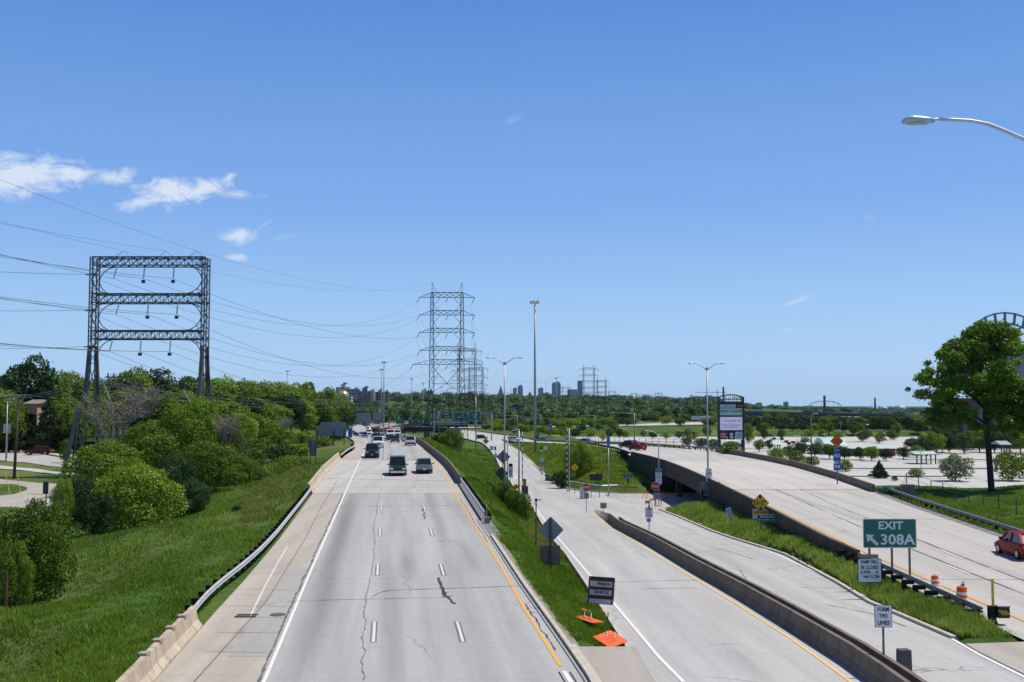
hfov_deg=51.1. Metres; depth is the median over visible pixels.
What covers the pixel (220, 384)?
deciduous tree
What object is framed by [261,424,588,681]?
freeway road
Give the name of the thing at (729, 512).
road sign
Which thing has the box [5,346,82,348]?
wire
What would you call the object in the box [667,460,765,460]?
expansion joint
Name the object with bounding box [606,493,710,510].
cross street
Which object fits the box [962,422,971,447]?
window
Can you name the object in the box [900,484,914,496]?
utility box
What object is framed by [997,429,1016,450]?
deciduous tree
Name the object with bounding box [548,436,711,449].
wire fence
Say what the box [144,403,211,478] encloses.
shrub
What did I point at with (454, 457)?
grass
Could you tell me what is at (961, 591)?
traffic drum
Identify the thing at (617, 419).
deciduous tree
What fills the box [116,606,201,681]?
concrete barrier
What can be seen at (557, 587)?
grass
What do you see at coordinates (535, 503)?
camera pole
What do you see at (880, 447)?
pavilion
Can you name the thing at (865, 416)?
deciduous tree
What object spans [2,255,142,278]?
wire
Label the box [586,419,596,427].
deciduous tree
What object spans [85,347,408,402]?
wire
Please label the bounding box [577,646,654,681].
median gore
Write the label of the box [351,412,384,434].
sign gantry
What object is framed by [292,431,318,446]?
shrub
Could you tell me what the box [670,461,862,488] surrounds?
bridge deck slab
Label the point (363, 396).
city building
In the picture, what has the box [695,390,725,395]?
tower crane
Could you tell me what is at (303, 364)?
wire
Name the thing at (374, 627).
lane dash
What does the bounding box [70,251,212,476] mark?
lattice gantry
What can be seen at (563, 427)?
deciduous tree
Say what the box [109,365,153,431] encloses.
deciduous tree
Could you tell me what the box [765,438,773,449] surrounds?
deciduous tree
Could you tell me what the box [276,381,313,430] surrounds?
deciduous tree
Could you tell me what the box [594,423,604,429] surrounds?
deciduous tree
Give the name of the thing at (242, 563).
guardrail
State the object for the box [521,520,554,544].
dry grass
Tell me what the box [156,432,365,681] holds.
freeway shoulder
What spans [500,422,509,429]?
deciduous tree
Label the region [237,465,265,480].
shrub
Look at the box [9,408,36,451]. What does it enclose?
conifer tree
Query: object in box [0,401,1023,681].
ground
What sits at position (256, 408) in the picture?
deciduous tree
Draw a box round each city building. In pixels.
[336,383,349,393]
[349,387,360,402]
[358,386,369,406]
[369,389,374,401]
[375,389,382,401]
[384,390,388,401]
[518,384,522,395]
[538,387,542,395]
[552,381,560,395]
[567,389,576,394]
[577,381,581,395]
[696,395,717,399]
[846,407,859,411]
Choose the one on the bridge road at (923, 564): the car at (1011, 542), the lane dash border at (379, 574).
the car at (1011, 542)
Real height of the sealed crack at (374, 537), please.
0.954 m
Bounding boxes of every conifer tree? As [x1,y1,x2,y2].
[0,418,13,452]
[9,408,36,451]
[27,392,63,449]
[52,417,64,451]
[59,395,86,450]
[868,460,889,477]
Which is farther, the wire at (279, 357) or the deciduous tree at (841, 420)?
the deciduous tree at (841, 420)
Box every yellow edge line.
[417,444,561,665]
[587,511,852,681]
[738,490,1023,620]
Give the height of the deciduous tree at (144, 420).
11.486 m
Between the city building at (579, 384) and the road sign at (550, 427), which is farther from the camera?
the city building at (579, 384)
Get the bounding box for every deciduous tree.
[0,371,24,410]
[0,387,11,405]
[0,391,28,452]
[5,352,60,409]
[39,369,74,395]
[43,394,84,422]
[52,370,95,415]
[57,399,104,449]
[74,377,116,436]
[84,393,112,439]
[92,374,119,435]
[103,389,140,435]
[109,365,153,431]
[121,387,166,430]
[136,367,182,425]
[148,389,194,428]
[153,381,180,419]
[176,375,214,397]
[187,392,214,411]
[197,398,254,429]
[204,374,239,403]
[215,378,260,400]
[223,412,258,442]
[228,394,266,444]
[249,397,294,436]
[249,413,281,440]
[252,380,275,402]
[259,379,294,399]
[262,393,308,425]
[270,417,290,437]
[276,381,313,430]
[292,398,318,431]
[294,381,318,430]
[306,397,339,437]
[313,411,339,437]
[316,386,343,436]
[322,405,353,426]
[324,390,352,415]
[346,402,356,431]
[431,433,444,441]
[477,416,487,423]
[485,421,496,428]
[496,424,503,431]
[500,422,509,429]
[509,426,517,433]
[522,426,529,433]
[539,426,548,433]
[543,427,555,435]
[556,421,566,426]
[556,428,564,435]
[557,426,571,436]
[564,418,576,424]
[564,421,574,428]
[570,428,580,436]
[571,418,581,425]
[576,424,586,430]
[580,417,587,423]
[584,429,596,436]
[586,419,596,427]
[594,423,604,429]
[597,418,609,425]
[603,428,614,435]
[606,419,617,427]
[609,423,618,430]
[612,417,620,424]
[614,412,630,417]
[614,428,623,436]
[623,418,632,425]
[628,417,639,424]
[640,411,647,420]
[640,430,646,436]
[645,411,661,420]
[648,431,657,437]
[649,414,658,420]
[659,416,673,423]
[661,432,669,437]
[674,417,685,425]
[674,431,683,437]
[679,413,690,419]
[684,429,691,435]
[700,417,709,425]
[701,425,711,435]
[703,418,714,426]
[705,411,716,415]
[744,416,759,426]
[745,429,754,442]
[753,439,766,451]
[755,425,765,431]
[757,416,768,426]
[759,426,767,438]
[761,422,771,428]
[762,413,771,418]
[765,417,780,427]
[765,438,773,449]
[775,416,793,423]
[776,413,787,422]
[776,422,786,428]
[777,429,785,437]
[781,445,795,457]
[788,422,798,429]
[790,417,809,425]
[791,442,808,454]
[797,423,808,430]
[800,437,810,441]
[802,429,815,436]
[807,442,822,456]
[809,423,819,430]
[811,417,826,424]
[811,422,823,430]
[816,429,827,436]
[822,443,834,458]
[823,422,834,433]
[830,417,852,426]
[831,431,843,437]
[836,423,848,431]
[838,446,851,459]
[848,424,859,434]
[849,417,868,424]
[853,447,864,459]
[854,423,864,429]
[856,432,868,440]
[858,414,871,423]
[862,429,873,438]
[862,445,878,460]
[868,416,878,429]
[868,422,879,429]
[873,417,894,430]
[874,433,886,442]
[877,448,892,459]
[881,418,896,430]
[886,431,899,439]
[889,416,901,424]
[889,423,902,432]
[895,447,910,458]
[903,438,916,446]
[904,417,913,429]
[909,446,925,455]
[911,421,924,433]
[915,436,926,447]
[916,419,928,432]
[918,437,936,455]
[924,430,947,452]
[927,429,942,433]
[939,428,957,450]
[952,429,976,453]
[969,430,984,451]
[983,431,1005,452]
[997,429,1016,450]
[1009,430,1023,452]
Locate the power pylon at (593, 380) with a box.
[577,364,600,407]
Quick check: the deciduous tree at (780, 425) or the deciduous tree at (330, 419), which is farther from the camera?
the deciduous tree at (780, 425)
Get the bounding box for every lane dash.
[372,447,384,641]
[403,445,463,641]
[789,496,969,573]
[802,491,963,558]
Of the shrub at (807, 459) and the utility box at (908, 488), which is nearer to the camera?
the utility box at (908, 488)
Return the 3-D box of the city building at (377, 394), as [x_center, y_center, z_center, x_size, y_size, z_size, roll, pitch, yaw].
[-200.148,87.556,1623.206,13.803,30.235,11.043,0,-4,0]
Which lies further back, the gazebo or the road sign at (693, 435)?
the gazebo
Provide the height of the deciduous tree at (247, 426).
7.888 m
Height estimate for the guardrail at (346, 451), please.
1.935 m
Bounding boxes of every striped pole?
[522,432,522,485]
[566,429,567,491]
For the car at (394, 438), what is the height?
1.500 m
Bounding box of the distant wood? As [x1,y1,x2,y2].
[351,391,925,424]
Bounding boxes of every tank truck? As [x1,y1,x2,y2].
[365,427,372,435]
[386,426,395,434]
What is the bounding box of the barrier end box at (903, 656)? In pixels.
[896,648,911,670]
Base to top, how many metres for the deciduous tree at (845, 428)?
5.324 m
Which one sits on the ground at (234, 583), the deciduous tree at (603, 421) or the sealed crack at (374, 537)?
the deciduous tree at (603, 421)
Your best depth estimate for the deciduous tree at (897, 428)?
580.14 m
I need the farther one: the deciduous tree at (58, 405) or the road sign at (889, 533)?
the deciduous tree at (58, 405)
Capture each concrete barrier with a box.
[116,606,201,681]
[307,452,340,494]
[410,435,460,483]
[594,509,926,681]
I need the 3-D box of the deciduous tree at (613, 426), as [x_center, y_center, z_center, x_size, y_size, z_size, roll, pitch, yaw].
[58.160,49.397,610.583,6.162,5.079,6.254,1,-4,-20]
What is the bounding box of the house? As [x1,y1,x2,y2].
[23,400,45,434]
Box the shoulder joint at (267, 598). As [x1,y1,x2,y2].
[193,488,332,681]
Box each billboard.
[511,405,523,409]
[717,394,744,451]
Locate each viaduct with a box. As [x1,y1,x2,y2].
[354,409,543,421]
[367,421,467,431]
[378,427,446,432]
[744,411,925,416]
[764,406,919,409]
[775,424,913,429]
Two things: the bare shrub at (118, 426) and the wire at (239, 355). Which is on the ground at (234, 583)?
the bare shrub at (118, 426)
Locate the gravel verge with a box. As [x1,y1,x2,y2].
[494,538,578,650]
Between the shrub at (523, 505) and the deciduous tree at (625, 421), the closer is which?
the shrub at (523, 505)
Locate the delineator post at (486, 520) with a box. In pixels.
[484,504,489,523]
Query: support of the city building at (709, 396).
on the ground at (234, 583)
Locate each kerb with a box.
[477,441,516,489]
[490,534,570,646]
[505,442,618,492]
[534,510,628,645]
[567,644,601,681]
[658,509,956,639]
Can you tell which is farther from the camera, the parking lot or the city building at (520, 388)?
the city building at (520, 388)
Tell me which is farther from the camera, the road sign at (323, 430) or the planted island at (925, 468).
the planted island at (925, 468)
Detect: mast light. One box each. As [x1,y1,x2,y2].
[380,368,383,422]
[381,361,386,412]
[410,378,413,418]
[530,300,539,452]
[555,377,557,416]
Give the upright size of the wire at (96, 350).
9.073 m
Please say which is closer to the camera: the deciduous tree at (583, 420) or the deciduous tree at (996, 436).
the deciduous tree at (996, 436)
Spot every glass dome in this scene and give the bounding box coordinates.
[866,405,878,409]
[893,405,905,408]
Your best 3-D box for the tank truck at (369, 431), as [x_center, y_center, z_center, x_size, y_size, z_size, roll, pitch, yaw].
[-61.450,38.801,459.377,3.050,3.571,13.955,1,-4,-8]
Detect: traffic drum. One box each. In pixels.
[931,574,939,585]
[956,581,967,600]
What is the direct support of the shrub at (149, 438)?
on the ground at (234, 583)
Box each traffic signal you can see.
[490,446,496,472]
[522,479,526,493]
[539,446,547,475]
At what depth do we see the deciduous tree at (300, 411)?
259.70 m
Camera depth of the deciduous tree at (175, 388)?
259.10 m
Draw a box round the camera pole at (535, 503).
[534,499,541,542]
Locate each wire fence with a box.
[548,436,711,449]
[593,454,626,468]
[903,473,1023,515]
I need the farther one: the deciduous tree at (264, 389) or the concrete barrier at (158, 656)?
the deciduous tree at (264, 389)
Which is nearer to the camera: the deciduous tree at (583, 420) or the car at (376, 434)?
the car at (376, 434)
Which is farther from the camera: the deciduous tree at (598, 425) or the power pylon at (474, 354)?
the power pylon at (474, 354)
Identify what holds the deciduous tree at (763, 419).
on the ground at (234, 583)
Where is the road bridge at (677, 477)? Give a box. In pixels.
[627,447,874,556]
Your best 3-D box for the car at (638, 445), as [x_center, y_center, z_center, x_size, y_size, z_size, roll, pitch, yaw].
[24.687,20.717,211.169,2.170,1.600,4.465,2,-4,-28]
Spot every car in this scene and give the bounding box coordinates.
[24,446,51,454]
[364,443,380,457]
[371,433,380,438]
[390,435,400,442]
[415,458,433,472]
[477,435,487,438]
[536,437,549,441]
[577,438,592,443]
[618,440,637,447]
[628,442,646,449]
[994,530,1023,558]
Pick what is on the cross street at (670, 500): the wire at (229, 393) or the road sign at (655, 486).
the road sign at (655, 486)
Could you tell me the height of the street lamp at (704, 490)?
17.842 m
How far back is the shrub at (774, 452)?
331.67 m
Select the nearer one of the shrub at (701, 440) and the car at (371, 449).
the car at (371, 449)
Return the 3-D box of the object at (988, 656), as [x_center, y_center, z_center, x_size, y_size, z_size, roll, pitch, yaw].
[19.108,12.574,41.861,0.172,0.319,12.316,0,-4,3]
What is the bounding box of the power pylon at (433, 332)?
[410,283,480,441]
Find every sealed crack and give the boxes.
[361,582,369,679]
[369,497,379,580]
[437,577,456,603]
[525,604,555,649]
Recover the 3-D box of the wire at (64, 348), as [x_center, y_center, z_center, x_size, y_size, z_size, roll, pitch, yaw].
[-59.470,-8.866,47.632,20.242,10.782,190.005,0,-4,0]
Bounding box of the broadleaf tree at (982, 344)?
[905,318,1023,492]
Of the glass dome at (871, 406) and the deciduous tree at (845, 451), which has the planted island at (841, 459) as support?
the deciduous tree at (845, 451)
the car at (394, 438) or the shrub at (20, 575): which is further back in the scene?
the car at (394, 438)
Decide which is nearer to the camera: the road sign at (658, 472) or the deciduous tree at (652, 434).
the road sign at (658, 472)
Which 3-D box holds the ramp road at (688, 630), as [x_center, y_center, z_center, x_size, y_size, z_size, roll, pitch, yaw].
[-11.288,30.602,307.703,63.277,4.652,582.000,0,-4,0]
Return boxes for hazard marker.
[987,579,1009,624]
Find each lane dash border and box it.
[370,458,383,641]
[376,452,385,640]
[406,447,465,641]
[409,458,460,641]
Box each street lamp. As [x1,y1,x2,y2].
[5,398,14,461]
[475,413,475,449]
[486,357,522,484]
[507,429,519,481]
[518,431,519,491]
[569,429,569,491]
[608,448,608,495]
[612,412,634,439]
[646,430,659,500]
[688,363,724,501]
[810,413,817,464]
[902,115,1023,140]
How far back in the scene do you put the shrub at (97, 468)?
109.64 m
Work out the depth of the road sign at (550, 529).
67.31 m
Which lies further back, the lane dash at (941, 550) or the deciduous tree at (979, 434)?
the deciduous tree at (979, 434)
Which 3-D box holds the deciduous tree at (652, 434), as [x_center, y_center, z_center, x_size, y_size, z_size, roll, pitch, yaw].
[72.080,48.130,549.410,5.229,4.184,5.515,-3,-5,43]
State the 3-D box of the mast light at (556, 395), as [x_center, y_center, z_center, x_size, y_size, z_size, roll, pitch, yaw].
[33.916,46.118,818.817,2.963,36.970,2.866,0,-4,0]
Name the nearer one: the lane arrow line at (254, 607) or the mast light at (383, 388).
the lane arrow line at (254, 607)
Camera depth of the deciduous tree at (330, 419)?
296.85 m
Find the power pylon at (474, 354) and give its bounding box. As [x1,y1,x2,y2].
[449,343,485,428]
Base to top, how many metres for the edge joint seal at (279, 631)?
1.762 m
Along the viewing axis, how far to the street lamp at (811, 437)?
169.31 m
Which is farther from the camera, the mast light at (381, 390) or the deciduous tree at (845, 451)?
the mast light at (381, 390)
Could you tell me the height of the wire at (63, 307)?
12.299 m
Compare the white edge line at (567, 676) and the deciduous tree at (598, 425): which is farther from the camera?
the deciduous tree at (598, 425)
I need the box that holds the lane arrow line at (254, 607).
[248,546,287,617]
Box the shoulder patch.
[228,568,309,656]
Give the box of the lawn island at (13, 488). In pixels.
[0,484,26,494]
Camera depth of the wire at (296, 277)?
180.68 m
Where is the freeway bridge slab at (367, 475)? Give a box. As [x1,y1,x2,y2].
[313,461,461,492]
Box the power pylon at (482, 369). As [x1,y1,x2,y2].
[463,363,490,425]
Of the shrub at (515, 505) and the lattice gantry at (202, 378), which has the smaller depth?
the shrub at (515, 505)
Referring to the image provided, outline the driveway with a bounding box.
[0,479,96,516]
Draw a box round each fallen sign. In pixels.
[575,612,602,622]
[593,630,627,645]
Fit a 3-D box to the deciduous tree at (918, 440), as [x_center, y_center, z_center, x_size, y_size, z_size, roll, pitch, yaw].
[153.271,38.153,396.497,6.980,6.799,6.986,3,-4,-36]
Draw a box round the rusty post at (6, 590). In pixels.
[4,572,7,608]
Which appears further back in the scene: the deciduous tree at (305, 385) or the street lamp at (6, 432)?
the deciduous tree at (305, 385)
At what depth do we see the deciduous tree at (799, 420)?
665.18 m
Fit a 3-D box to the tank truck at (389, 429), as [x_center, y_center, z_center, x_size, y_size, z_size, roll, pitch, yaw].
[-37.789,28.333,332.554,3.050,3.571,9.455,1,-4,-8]
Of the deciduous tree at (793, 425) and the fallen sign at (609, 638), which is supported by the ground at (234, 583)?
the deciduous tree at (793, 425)
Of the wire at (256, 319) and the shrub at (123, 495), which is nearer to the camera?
the shrub at (123, 495)
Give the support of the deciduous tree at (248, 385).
on the ground at (234, 583)
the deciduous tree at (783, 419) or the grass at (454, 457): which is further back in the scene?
the deciduous tree at (783, 419)
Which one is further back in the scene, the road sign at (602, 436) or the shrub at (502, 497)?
the road sign at (602, 436)
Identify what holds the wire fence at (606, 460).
on the ground at (234, 583)
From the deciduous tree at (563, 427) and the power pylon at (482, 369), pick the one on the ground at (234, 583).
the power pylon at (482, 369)
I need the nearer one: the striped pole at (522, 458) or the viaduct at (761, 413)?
the striped pole at (522, 458)
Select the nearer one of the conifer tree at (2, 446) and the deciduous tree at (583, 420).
the conifer tree at (2, 446)
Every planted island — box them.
[788,459,863,459]
[865,468,1009,468]
[902,459,1014,459]
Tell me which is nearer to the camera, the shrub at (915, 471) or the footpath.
the footpath
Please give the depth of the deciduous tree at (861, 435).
506.06 m
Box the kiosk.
[770,441,781,455]
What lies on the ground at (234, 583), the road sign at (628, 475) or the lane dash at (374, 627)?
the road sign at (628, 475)
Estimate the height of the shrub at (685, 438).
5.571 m
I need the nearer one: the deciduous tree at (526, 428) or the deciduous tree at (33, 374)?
the deciduous tree at (33, 374)
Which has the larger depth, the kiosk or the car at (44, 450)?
the kiosk
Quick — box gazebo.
[991,441,1011,455]
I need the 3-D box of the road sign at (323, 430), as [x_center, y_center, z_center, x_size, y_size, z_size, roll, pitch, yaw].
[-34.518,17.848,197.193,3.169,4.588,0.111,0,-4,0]
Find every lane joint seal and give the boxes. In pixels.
[779,490,1020,592]
[800,489,1023,580]
[840,489,1022,559]
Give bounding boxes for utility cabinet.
[579,487,585,498]
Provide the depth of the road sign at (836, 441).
127.28 m
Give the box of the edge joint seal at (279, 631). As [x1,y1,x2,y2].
[257,494,342,681]
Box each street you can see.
[0,451,84,468]
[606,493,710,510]
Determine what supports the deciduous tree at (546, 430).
on the ground at (234, 583)
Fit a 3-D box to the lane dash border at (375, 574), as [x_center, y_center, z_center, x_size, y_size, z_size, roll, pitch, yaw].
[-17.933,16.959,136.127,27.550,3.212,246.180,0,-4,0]
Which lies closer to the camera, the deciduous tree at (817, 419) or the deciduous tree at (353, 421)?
the deciduous tree at (353, 421)
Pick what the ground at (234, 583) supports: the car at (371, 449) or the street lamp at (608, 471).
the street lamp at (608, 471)
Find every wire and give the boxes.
[0,254,113,278]
[0,256,172,278]
[0,298,138,313]
[0,345,169,351]
[1,223,164,250]
[2,180,195,250]
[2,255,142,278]
[2,298,115,314]
[4,297,176,314]
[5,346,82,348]
[6,344,137,351]
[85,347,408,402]
[87,275,413,337]
[87,311,411,376]
[93,378,318,399]
[93,380,345,401]
[100,384,352,404]
[104,390,380,408]
[109,351,407,403]
[116,279,411,325]
[116,314,412,365]
[126,251,428,290]
[142,352,442,403]
[145,279,443,325]
[147,314,442,365]
[170,351,476,403]
[175,279,441,338]
[179,315,464,378]
[202,252,436,290]
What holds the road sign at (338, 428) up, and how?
on the ground at (234, 583)
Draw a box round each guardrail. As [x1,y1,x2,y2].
[178,486,311,613]
[339,442,354,457]
[460,477,491,519]
[478,430,571,442]
[570,481,617,486]
[582,442,629,460]
[593,441,714,450]
[837,550,982,612]
[883,486,1023,531]
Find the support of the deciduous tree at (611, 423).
on the ground at (234, 583)
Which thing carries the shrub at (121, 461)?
on the ground at (234, 583)
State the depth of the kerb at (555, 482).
188.33 m
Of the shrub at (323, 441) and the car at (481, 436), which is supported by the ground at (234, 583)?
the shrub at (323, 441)
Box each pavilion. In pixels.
[793,442,819,453]
[814,437,846,454]
[837,445,896,455]
[907,451,936,463]
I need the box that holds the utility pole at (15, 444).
[0,395,30,478]
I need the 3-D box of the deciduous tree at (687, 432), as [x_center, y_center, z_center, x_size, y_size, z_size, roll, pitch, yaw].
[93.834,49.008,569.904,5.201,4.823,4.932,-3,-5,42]
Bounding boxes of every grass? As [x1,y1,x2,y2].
[0,461,325,681]
[237,464,315,523]
[420,437,515,489]
[462,471,619,645]
[515,442,651,488]
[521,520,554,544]
[664,500,1012,638]
[884,490,1023,533]
[915,484,1023,526]
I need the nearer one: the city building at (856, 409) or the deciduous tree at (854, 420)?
the deciduous tree at (854, 420)
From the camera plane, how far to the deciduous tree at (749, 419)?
668.65 m
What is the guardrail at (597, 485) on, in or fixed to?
on the ground at (234, 583)
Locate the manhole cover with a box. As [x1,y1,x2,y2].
[270,613,285,615]
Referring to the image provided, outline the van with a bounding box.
[387,455,407,474]
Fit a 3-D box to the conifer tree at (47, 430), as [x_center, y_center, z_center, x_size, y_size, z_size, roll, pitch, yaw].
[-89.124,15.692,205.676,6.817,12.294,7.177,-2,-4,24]
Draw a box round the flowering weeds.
[575,456,631,488]
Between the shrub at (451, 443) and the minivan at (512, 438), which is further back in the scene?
the minivan at (512, 438)
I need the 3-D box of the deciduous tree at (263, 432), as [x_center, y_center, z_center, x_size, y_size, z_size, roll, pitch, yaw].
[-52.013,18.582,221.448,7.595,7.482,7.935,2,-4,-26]
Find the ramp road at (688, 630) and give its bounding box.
[460,433,1023,681]
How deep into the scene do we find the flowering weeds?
184.01 m
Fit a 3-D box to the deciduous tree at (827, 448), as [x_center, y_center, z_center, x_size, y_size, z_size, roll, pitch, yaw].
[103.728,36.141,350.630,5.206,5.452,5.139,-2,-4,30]
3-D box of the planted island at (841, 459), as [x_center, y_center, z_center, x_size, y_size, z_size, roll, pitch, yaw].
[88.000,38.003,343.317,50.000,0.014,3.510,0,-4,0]
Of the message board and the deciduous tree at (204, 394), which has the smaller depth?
the message board
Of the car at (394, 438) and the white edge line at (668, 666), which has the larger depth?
the car at (394, 438)
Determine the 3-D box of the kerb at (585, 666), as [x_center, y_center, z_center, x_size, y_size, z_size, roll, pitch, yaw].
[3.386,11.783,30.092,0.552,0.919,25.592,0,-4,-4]
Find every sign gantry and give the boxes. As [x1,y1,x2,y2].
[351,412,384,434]
[388,419,430,426]
[433,411,491,440]
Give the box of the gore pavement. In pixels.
[964,642,1023,669]
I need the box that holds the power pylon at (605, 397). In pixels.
[594,380,609,404]
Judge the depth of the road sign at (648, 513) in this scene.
96.16 m
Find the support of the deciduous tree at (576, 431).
on the parking lot
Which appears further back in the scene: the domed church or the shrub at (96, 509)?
the domed church
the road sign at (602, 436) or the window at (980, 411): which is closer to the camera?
the road sign at (602, 436)
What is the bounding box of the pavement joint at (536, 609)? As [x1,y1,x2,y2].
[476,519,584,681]
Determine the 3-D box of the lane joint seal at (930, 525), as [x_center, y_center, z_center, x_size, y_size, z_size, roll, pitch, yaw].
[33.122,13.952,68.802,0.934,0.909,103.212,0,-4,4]
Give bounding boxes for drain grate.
[234,614,258,616]
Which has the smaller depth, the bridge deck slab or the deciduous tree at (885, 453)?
the bridge deck slab
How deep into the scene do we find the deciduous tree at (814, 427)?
589.25 m
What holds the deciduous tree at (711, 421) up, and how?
on the ground at (234, 583)
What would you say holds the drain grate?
on the shoulder patch
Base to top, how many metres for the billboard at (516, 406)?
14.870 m
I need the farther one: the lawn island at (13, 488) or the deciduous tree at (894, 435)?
the deciduous tree at (894, 435)
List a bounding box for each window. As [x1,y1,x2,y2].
[32,415,36,427]
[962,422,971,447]
[977,407,983,447]
[992,417,1002,447]
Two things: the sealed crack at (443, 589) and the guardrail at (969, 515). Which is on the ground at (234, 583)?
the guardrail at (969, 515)
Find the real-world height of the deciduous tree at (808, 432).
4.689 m
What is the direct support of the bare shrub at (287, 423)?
on the ground at (234, 583)
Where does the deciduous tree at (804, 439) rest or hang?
on the parking lot
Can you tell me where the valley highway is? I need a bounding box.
[450,422,868,427]
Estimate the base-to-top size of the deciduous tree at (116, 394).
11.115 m
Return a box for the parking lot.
[574,437,1023,487]
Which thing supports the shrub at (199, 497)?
on the ground at (234, 583)
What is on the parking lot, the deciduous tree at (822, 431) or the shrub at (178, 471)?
the deciduous tree at (822, 431)
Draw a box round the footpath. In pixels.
[0,465,76,475]
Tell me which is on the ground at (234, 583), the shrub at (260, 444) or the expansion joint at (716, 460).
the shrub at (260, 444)
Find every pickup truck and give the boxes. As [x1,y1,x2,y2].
[362,432,367,437]
[371,436,384,446]
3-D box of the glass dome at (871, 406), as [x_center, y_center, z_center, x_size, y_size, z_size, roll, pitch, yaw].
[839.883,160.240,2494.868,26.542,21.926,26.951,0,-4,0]
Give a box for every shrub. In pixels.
[0,497,80,603]
[0,506,9,554]
[0,538,37,607]
[49,477,75,522]
[58,440,145,491]
[59,439,70,460]
[65,475,98,517]
[67,491,120,535]
[72,390,154,439]
[89,462,191,532]
[103,457,152,499]
[110,379,169,417]
[111,418,183,472]
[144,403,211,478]
[147,453,200,501]
[172,478,213,513]
[174,394,225,475]
[179,440,242,492]
[202,428,252,474]
[206,409,245,443]
[216,454,260,485]
[231,505,242,510]
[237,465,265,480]
[243,437,275,456]
[248,450,266,465]
[260,444,297,460]
[269,428,297,445]
[275,416,297,428]
[285,443,317,455]
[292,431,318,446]
[315,436,335,446]
[324,436,343,440]
[438,429,465,450]
[491,482,498,493]
[497,482,509,502]
[501,487,510,504]
[504,488,517,512]
[511,491,526,516]
[517,493,533,519]
[550,469,570,487]
[560,440,595,476]
[621,431,630,436]
[680,435,692,445]
[692,437,708,446]
[709,438,716,449]
[719,441,743,453]
[766,447,788,458]
[788,450,805,461]
[802,456,820,464]
[840,459,853,471]
[908,468,925,476]
[938,454,974,481]
[993,450,1023,480]
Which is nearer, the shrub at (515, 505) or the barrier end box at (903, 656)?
the barrier end box at (903, 656)
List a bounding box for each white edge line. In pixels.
[262,438,366,681]
[530,502,684,681]
[562,671,572,681]
[653,506,1023,677]
[839,489,1023,560]
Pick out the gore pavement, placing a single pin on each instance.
(1011, 653)
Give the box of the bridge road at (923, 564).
[460,430,1023,639]
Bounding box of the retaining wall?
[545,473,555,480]
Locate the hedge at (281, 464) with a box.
[257,454,311,478]
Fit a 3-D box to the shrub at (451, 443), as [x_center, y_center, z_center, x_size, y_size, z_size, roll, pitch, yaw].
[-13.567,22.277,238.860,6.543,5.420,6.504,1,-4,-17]
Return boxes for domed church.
[334,390,352,403]
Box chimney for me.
[823,396,825,411]
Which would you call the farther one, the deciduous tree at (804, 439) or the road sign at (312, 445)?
the deciduous tree at (804, 439)
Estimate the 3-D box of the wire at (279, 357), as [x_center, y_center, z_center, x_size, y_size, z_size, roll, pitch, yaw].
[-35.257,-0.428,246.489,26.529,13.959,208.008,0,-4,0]
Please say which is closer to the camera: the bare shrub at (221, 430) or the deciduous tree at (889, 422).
the bare shrub at (221, 430)
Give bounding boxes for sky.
[0,0,1023,405]
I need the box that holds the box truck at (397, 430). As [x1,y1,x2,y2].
[393,427,400,436]
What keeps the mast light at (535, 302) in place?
on the ground at (234, 583)
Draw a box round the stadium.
[936,312,1023,447]
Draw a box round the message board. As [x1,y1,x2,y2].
[584,576,614,621]
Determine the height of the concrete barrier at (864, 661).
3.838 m
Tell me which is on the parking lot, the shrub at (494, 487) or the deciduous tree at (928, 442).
the deciduous tree at (928, 442)
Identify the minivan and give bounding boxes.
[404,436,416,445]
[508,436,520,440]
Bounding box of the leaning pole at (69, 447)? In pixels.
[62,407,79,477]
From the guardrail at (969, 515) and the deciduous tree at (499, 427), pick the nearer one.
the guardrail at (969, 515)
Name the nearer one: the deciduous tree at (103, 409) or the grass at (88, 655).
the grass at (88, 655)
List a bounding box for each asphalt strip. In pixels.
[452,477,500,537]
[873,490,1002,536]
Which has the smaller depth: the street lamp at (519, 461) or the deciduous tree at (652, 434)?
the street lamp at (519, 461)
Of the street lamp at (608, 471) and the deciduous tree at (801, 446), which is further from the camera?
the deciduous tree at (801, 446)
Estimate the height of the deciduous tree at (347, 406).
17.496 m
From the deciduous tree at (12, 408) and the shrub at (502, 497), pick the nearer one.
the shrub at (502, 497)
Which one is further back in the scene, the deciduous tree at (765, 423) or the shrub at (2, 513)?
the deciduous tree at (765, 423)
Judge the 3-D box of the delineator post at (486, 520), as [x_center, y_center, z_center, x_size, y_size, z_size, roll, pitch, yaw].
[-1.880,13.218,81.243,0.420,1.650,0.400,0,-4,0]
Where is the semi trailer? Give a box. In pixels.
[691,416,709,421]
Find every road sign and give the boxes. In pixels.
[3,424,10,451]
[43,482,48,507]
[307,439,318,462]
[316,425,332,445]
[318,422,345,446]
[348,428,351,437]
[495,467,507,484]
[497,450,509,485]
[509,464,512,486]
[538,517,562,567]
[549,419,551,439]
[571,463,578,493]
[583,483,589,512]
[590,474,601,497]
[599,432,606,440]
[600,503,606,512]
[607,436,609,448]
[624,473,632,485]
[645,500,652,530]
[651,482,660,507]
[655,468,661,506]
[689,431,697,449]
[726,507,732,519]
[752,494,768,522]
[757,514,774,529]
[830,435,842,483]
[857,553,881,591]
[863,519,916,574]
[874,605,891,654]
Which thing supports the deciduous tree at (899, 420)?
on the ground at (234, 583)
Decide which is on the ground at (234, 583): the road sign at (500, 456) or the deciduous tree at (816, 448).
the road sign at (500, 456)
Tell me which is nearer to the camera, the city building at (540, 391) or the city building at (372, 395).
the city building at (372, 395)
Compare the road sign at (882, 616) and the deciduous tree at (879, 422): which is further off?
the deciduous tree at (879, 422)

